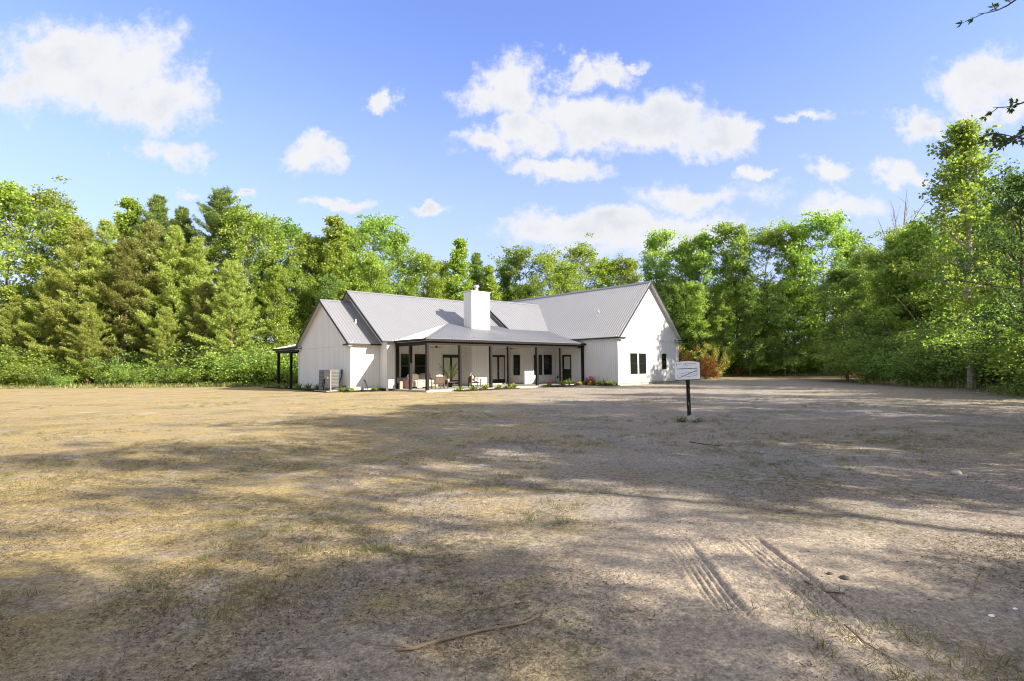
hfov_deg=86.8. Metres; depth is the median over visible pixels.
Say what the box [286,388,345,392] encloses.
mulch bed
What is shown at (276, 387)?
mulch bed
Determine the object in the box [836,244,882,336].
hardwood tree
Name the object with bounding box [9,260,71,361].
pine tree
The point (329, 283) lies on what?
hardwood tree
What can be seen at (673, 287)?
hardwood tree
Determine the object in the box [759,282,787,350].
hardwood tree
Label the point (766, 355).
shrub
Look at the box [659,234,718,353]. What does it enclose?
hardwood tree
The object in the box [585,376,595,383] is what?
bed plant
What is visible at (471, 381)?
lounge chair
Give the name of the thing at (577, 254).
hardwood tree
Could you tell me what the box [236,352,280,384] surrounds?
shrub
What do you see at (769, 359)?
shrub
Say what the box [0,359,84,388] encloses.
shrub
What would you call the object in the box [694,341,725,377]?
bush
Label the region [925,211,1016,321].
hardwood tree
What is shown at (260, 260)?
hardwood tree
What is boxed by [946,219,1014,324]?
hardwood tree
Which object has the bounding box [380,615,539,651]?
fallen stick
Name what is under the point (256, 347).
shrub
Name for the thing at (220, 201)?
pine tree
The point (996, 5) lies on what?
oak branch
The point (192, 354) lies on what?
shrub
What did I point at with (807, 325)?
hardwood tree
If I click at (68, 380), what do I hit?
shrub
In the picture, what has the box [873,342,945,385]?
shrub
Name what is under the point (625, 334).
farmhouse
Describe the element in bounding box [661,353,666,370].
window
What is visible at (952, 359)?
shrub
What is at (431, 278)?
hardwood tree
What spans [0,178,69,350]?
hardwood tree
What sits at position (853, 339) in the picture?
shrub
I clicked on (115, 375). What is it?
shrub
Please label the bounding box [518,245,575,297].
hardwood tree
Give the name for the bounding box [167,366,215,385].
shrub
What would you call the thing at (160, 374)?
shrub
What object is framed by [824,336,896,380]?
shrub
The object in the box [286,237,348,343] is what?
hardwood tree
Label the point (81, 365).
shrub
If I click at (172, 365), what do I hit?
shrub
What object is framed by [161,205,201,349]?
pine tree
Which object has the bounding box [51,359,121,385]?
shrub
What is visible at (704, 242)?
hardwood tree
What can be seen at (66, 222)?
hardwood tree
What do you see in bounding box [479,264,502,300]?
hardwood tree
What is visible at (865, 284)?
hardwood tree
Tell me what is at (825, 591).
twig
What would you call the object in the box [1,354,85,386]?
shrub
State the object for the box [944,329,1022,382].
shrub
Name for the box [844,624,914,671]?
twig
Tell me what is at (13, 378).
shrub
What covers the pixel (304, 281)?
hardwood tree
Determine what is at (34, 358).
shrub
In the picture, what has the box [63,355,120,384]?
shrub
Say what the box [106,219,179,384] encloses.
pine tree
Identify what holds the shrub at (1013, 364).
on the ground at (710, 584)
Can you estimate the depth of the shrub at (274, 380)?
49.51 m
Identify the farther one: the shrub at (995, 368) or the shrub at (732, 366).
the shrub at (732, 366)
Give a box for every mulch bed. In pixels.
[264,387,285,388]
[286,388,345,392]
[343,390,381,392]
[454,388,519,391]
[538,385,582,387]
[585,384,619,385]
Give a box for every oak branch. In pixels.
[955,0,1015,27]
[979,98,1023,120]
[979,127,1023,152]
[984,125,1023,150]
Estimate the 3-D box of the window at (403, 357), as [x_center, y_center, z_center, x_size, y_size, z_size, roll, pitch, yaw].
[-7.524,1.802,38.645,1.130,1.870,0.045,2,-4,-42]
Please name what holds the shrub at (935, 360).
on the ground at (710, 584)
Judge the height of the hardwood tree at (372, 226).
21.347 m
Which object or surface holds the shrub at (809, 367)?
on the ground at (710, 584)
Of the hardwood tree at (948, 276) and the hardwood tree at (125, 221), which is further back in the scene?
the hardwood tree at (125, 221)
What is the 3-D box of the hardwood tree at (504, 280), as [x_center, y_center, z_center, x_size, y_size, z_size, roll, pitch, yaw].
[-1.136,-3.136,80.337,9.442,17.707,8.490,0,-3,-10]
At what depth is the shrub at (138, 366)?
52.24 m
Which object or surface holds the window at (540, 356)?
in the farmhouse
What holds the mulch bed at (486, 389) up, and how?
on the ground at (710, 584)
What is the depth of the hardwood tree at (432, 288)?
74.90 m
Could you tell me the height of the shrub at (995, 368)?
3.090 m
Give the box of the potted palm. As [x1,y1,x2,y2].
[438,362,463,386]
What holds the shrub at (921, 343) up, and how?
on the ground at (710, 584)
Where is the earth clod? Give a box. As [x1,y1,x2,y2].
[839,575,848,579]
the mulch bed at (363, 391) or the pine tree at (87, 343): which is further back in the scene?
the pine tree at (87, 343)
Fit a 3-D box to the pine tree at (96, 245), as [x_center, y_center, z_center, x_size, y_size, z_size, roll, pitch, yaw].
[-41.262,-3.805,55.275,8.127,17.614,7.792,2,-4,-41]
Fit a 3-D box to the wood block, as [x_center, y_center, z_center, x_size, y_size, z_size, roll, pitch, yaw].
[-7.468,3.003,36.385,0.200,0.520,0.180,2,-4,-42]
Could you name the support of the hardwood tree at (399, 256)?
on the ground at (710, 584)
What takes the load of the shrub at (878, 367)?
on the ground at (710, 584)
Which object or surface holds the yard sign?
on the ground at (710, 584)
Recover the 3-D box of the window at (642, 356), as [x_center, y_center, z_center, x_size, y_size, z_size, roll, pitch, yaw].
[10.557,1.871,43.852,1.180,1.830,0.045,2,-4,-42]
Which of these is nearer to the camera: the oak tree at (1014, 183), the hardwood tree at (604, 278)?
the oak tree at (1014, 183)
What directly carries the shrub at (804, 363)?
on the ground at (710, 584)
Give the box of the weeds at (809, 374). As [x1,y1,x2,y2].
[700,371,840,376]
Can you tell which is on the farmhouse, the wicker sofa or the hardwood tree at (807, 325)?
the wicker sofa
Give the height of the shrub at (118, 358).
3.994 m
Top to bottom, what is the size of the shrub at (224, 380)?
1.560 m
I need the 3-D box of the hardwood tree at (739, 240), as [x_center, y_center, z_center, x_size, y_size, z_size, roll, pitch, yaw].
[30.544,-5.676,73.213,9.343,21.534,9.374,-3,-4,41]
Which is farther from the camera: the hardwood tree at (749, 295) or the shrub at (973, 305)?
the hardwood tree at (749, 295)
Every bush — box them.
[679,347,698,380]
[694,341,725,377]
[698,353,714,378]
[706,357,723,378]
[710,345,729,378]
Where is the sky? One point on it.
(488, 123)
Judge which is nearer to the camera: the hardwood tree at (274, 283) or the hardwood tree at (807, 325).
the hardwood tree at (274, 283)
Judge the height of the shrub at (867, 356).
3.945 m
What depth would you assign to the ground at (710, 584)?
5.11 m
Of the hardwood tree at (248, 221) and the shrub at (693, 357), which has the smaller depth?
the hardwood tree at (248, 221)
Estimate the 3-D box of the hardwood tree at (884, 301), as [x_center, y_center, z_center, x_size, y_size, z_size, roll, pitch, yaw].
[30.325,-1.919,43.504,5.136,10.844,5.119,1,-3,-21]
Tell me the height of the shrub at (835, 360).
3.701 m
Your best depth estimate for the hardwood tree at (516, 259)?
77.28 m
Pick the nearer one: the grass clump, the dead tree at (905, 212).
the grass clump
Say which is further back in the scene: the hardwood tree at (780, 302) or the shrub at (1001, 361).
the hardwood tree at (780, 302)
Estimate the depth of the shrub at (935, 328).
31.44 m
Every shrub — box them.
[0,344,35,386]
[0,346,82,387]
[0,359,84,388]
[0,367,49,384]
[0,372,25,385]
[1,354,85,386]
[16,364,68,386]
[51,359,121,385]
[51,375,79,387]
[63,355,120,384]
[68,359,114,383]
[88,347,152,384]
[93,372,121,386]
[101,366,140,383]
[102,360,175,387]
[104,368,152,385]
[109,355,166,384]
[122,371,153,385]
[137,346,199,384]
[143,348,204,384]
[154,340,240,385]
[157,366,195,385]
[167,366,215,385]
[170,362,195,383]
[190,348,266,386]
[211,342,277,383]
[216,345,286,384]
[217,371,243,386]
[228,343,297,382]
[235,351,297,384]
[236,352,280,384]
[238,352,284,384]
[251,344,297,383]
[280,355,297,383]
[281,373,297,383]
[679,349,711,376]
[679,349,713,375]
[708,351,756,375]
[715,355,761,375]
[716,352,758,374]
[719,356,764,374]
[733,349,775,375]
[734,358,764,373]
[744,348,793,371]
[757,350,795,375]
[768,353,806,375]
[776,353,813,373]
[786,341,820,374]
[792,355,819,373]
[793,356,822,373]
[804,339,888,382]
[805,356,835,373]
[809,305,952,369]
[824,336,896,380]
[832,323,885,379]
[838,332,907,381]
[840,324,934,378]
[841,326,951,385]
[841,338,940,382]
[843,325,927,380]
[851,342,905,381]
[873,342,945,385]
[875,322,1012,385]
[877,321,957,376]
[882,324,958,366]
[883,353,955,385]
[884,322,994,386]
[896,306,1016,363]
[900,352,962,381]
[907,319,1011,385]
[908,314,1010,387]
[914,316,1004,384]
[920,300,1023,394]
[920,328,1022,384]
[925,290,1021,341]
[934,316,1023,397]
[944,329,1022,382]
[945,313,1023,376]
[958,306,1017,365]
[964,337,1023,391]
[983,321,1020,379]
[992,334,1023,389]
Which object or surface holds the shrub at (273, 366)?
on the ground at (710, 584)
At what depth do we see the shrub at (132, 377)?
49.46 m
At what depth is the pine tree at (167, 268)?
54.38 m
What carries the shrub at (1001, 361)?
on the ground at (710, 584)
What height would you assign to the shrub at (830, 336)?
6.166 m
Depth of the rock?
14.73 m
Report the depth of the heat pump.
35.53 m
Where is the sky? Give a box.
[0,0,1023,350]
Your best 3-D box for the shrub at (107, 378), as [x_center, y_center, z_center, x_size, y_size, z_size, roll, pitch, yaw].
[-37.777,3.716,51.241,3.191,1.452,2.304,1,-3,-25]
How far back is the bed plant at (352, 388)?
35.19 m
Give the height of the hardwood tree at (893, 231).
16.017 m
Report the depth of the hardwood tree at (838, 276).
47.15 m
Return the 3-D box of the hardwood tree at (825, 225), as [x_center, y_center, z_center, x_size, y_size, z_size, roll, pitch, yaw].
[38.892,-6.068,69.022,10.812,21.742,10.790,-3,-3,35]
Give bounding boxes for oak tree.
[906,283,938,333]
[920,158,1023,352]
[975,245,1018,320]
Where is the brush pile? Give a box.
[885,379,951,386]
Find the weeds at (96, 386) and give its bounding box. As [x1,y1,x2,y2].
[0,380,296,388]
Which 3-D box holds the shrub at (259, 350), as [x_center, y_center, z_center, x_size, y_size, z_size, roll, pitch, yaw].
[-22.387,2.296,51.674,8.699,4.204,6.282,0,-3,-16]
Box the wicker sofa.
[403,373,437,387]
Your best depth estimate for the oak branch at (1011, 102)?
6.78 m
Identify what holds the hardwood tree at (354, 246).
on the ground at (710, 584)
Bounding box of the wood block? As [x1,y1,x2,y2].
[399,381,402,388]
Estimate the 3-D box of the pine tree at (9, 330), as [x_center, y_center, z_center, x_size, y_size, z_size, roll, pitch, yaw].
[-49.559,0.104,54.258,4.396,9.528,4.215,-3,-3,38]
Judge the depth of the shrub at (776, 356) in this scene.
71.60 m
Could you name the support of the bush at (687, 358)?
on the ground at (710, 584)
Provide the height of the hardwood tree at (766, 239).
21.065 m
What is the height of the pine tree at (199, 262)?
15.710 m
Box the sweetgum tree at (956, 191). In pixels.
[882,115,1023,387]
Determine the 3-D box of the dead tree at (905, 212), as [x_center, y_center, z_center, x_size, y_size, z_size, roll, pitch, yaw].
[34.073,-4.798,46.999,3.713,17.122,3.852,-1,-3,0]
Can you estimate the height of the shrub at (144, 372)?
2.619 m
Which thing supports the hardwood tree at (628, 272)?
on the ground at (710, 584)
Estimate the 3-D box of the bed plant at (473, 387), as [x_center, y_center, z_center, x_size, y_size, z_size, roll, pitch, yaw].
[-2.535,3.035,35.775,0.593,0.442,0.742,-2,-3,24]
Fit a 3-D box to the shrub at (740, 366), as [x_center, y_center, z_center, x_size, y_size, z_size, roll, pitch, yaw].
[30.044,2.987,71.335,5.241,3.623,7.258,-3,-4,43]
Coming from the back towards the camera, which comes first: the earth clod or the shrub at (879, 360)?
the shrub at (879, 360)
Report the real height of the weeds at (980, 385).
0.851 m
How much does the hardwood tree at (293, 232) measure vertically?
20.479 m
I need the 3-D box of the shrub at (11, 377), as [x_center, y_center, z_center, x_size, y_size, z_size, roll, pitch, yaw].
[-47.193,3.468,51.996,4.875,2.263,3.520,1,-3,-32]
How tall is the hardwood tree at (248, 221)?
21.291 m
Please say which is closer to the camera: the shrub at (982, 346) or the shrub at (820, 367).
the shrub at (982, 346)
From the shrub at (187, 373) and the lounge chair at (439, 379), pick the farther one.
the shrub at (187, 373)
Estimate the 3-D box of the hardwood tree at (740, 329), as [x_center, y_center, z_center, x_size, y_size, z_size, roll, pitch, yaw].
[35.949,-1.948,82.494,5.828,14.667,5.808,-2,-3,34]
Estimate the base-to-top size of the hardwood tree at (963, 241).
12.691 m
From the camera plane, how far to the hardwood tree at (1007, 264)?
33.05 m
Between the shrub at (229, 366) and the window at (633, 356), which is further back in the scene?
the shrub at (229, 366)
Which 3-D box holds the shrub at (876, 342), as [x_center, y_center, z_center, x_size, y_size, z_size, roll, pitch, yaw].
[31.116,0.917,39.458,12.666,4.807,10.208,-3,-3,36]
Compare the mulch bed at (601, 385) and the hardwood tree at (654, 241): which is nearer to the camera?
the mulch bed at (601, 385)
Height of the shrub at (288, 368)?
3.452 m
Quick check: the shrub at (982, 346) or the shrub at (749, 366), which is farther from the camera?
the shrub at (749, 366)
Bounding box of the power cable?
[322,374,345,389]
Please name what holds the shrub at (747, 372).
on the ground at (710, 584)
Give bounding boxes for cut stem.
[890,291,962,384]
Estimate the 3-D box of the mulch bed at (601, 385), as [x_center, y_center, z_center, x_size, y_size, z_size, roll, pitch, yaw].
[6.744,3.551,42.395,1.000,0.160,3.400,2,-4,-42]
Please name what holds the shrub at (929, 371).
on the ground at (710, 584)
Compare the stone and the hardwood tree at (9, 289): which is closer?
the stone
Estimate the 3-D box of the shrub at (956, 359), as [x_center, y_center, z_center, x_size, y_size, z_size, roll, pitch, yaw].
[27.704,0.674,30.496,8.209,4.388,10.186,-2,-3,29]
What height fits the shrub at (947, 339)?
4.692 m
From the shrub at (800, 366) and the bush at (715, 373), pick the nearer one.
the bush at (715, 373)
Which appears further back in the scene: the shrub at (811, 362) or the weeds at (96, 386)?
the shrub at (811, 362)
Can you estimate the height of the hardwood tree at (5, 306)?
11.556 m
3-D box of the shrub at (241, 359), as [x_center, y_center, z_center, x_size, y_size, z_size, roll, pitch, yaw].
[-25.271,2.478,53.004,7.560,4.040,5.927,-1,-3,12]
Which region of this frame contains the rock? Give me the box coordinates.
[685,415,696,421]
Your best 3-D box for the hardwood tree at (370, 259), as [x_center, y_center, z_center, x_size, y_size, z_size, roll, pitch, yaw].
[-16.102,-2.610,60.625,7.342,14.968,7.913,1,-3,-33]
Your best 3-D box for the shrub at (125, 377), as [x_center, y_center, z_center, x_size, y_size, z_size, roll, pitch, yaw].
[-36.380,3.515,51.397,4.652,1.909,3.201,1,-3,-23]
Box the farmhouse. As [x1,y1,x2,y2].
[273,281,682,391]
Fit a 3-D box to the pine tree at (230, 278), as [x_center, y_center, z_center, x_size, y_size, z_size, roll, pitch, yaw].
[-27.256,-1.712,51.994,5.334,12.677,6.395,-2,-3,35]
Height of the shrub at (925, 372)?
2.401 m
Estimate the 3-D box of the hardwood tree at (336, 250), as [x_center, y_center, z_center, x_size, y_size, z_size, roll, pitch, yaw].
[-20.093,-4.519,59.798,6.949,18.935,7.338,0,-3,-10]
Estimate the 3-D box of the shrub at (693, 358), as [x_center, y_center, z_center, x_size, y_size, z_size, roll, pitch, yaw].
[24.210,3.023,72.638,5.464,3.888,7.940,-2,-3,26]
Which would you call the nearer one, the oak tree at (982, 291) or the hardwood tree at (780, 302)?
the oak tree at (982, 291)
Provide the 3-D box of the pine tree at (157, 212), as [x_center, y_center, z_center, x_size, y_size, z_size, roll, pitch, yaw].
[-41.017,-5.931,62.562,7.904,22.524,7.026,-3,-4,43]
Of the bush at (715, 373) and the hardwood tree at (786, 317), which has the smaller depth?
the bush at (715, 373)
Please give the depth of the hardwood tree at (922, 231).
41.53 m
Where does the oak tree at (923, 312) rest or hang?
on the ground at (710, 584)
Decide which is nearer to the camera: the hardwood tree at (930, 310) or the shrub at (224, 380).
the hardwood tree at (930, 310)
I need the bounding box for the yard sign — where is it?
[675,361,699,415]
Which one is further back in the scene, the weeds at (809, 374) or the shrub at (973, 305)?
the weeds at (809, 374)
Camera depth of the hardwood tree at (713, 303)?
84.49 m
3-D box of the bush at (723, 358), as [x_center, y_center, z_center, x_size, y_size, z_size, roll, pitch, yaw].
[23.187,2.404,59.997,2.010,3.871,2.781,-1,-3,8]
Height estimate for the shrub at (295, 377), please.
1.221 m
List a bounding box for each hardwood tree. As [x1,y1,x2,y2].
[0,175,97,353]
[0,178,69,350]
[0,291,31,345]
[7,201,101,356]
[98,196,166,349]
[194,196,289,349]
[228,214,295,352]
[248,216,312,343]
[251,262,299,357]
[256,261,319,345]
[270,232,350,345]
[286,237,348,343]
[310,213,356,312]
[313,272,344,305]
[326,211,413,294]
[338,250,400,294]
[341,224,374,290]
[374,224,432,296]
[396,253,456,299]
[425,277,444,297]
[435,259,464,298]
[441,237,475,300]
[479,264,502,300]
[487,244,552,300]
[494,261,526,301]
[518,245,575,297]
[542,260,587,294]
[552,233,612,290]
[583,256,630,289]
[613,253,644,284]
[638,227,687,327]
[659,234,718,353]
[659,281,695,360]
[669,225,741,353]
[678,280,724,361]
[700,300,740,376]
[704,220,776,349]
[706,288,745,349]
[720,223,804,351]
[730,285,775,375]
[735,305,764,349]
[758,293,810,375]
[759,217,828,372]
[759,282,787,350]
[764,275,808,345]
[769,209,861,375]
[790,286,826,356]
[805,226,893,356]
[805,264,876,380]
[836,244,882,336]
[844,267,890,339]
[851,251,915,344]
[852,225,926,335]
[862,213,959,348]
[867,211,955,314]
[901,232,948,323]
[924,241,965,311]
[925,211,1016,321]
[932,200,1023,296]
[942,228,975,320]
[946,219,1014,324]
[984,228,1023,308]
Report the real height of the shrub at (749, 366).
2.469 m
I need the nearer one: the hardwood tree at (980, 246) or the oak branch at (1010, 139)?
the oak branch at (1010, 139)
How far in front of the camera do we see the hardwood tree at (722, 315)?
68.89 m
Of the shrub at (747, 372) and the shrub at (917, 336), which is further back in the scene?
the shrub at (747, 372)
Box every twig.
[804,581,844,593]
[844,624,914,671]
[971,566,984,597]
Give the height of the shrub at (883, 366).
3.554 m
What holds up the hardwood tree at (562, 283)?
on the ground at (710, 584)
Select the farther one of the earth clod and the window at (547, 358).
the window at (547, 358)
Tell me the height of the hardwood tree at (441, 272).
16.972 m
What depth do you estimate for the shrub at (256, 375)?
50.70 m
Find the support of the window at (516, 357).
in the farmhouse
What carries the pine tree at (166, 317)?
on the ground at (710, 584)
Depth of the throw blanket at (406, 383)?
37.15 m
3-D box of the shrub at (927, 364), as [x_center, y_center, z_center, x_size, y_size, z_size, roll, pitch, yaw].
[28.160,1.023,32.829,10.711,3.967,8.632,0,-3,-15]
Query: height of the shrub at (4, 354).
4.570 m
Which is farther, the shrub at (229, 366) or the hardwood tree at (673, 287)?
the hardwood tree at (673, 287)
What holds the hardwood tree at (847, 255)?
on the ground at (710, 584)
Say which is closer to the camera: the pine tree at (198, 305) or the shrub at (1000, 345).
the shrub at (1000, 345)
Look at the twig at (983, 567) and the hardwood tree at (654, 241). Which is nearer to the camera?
the twig at (983, 567)
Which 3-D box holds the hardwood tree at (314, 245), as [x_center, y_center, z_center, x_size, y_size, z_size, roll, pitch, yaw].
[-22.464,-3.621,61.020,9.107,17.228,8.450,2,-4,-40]
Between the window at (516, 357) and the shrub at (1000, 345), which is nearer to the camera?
the shrub at (1000, 345)
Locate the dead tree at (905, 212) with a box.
[875,193,926,298]
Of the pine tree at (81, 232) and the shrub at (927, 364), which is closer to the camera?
the shrub at (927, 364)
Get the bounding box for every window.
[399,353,412,378]
[413,353,424,374]
[513,354,520,375]
[533,354,542,375]
[543,354,552,375]
[629,352,637,374]
[638,352,646,374]
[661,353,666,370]
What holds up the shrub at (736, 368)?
on the ground at (710, 584)
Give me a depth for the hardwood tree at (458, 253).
72.29 m
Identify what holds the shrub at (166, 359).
on the ground at (710, 584)
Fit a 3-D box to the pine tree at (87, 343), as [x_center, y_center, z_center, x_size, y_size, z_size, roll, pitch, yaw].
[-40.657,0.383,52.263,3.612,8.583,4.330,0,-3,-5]
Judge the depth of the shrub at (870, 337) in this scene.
44.12 m
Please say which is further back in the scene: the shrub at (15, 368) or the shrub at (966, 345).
the shrub at (15, 368)
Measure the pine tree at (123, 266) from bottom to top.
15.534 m
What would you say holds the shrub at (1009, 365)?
on the ground at (710, 584)
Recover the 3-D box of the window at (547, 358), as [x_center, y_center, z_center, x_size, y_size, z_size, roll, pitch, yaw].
[3.006,2.044,45.671,1.170,1.850,0.045,2,-4,-42]
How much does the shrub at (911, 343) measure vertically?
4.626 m
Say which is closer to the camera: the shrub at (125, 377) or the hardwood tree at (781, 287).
the shrub at (125, 377)
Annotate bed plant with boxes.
[347,386,354,390]
[467,383,477,389]
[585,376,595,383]
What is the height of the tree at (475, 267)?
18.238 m
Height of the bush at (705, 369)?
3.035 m
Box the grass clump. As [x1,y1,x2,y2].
[670,416,704,422]
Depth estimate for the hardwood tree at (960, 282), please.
38.60 m
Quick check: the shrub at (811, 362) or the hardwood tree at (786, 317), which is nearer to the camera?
the shrub at (811, 362)
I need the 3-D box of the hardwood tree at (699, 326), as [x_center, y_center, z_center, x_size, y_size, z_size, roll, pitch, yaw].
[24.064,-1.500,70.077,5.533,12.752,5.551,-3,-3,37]
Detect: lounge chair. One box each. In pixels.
[431,375,444,388]
[468,374,480,386]
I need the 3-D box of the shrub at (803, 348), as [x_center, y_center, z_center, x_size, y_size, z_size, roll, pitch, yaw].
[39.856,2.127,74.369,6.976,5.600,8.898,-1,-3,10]
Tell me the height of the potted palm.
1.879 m
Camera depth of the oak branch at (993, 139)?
6.77 m
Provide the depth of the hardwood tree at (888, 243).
44.59 m
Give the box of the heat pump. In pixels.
[314,370,339,391]
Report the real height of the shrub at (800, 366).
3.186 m
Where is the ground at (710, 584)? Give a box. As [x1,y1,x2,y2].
[0,372,1023,680]
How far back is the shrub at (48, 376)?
49.89 m
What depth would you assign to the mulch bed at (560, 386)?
40.95 m
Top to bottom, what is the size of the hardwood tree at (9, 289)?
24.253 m
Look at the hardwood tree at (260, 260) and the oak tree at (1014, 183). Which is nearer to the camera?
the oak tree at (1014, 183)
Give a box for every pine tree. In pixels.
[0,295,36,383]
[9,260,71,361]
[26,219,111,383]
[57,218,150,366]
[59,301,112,383]
[94,235,154,363]
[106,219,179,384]
[127,194,177,375]
[133,225,215,383]
[140,306,188,384]
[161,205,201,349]
[166,235,223,381]
[184,185,259,382]
[184,281,225,383]
[188,259,265,363]
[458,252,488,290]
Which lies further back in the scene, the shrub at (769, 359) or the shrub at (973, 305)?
the shrub at (769, 359)
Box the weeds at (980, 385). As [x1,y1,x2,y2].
[855,376,1023,395]
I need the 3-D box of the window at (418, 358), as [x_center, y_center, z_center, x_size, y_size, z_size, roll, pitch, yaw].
[-6.684,1.830,39.414,1.130,1.870,0.045,2,-4,-42]
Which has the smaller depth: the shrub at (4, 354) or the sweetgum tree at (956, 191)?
the sweetgum tree at (956, 191)
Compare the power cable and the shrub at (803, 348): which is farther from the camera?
the shrub at (803, 348)
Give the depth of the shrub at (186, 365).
51.76 m
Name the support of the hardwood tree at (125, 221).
on the ground at (710, 584)

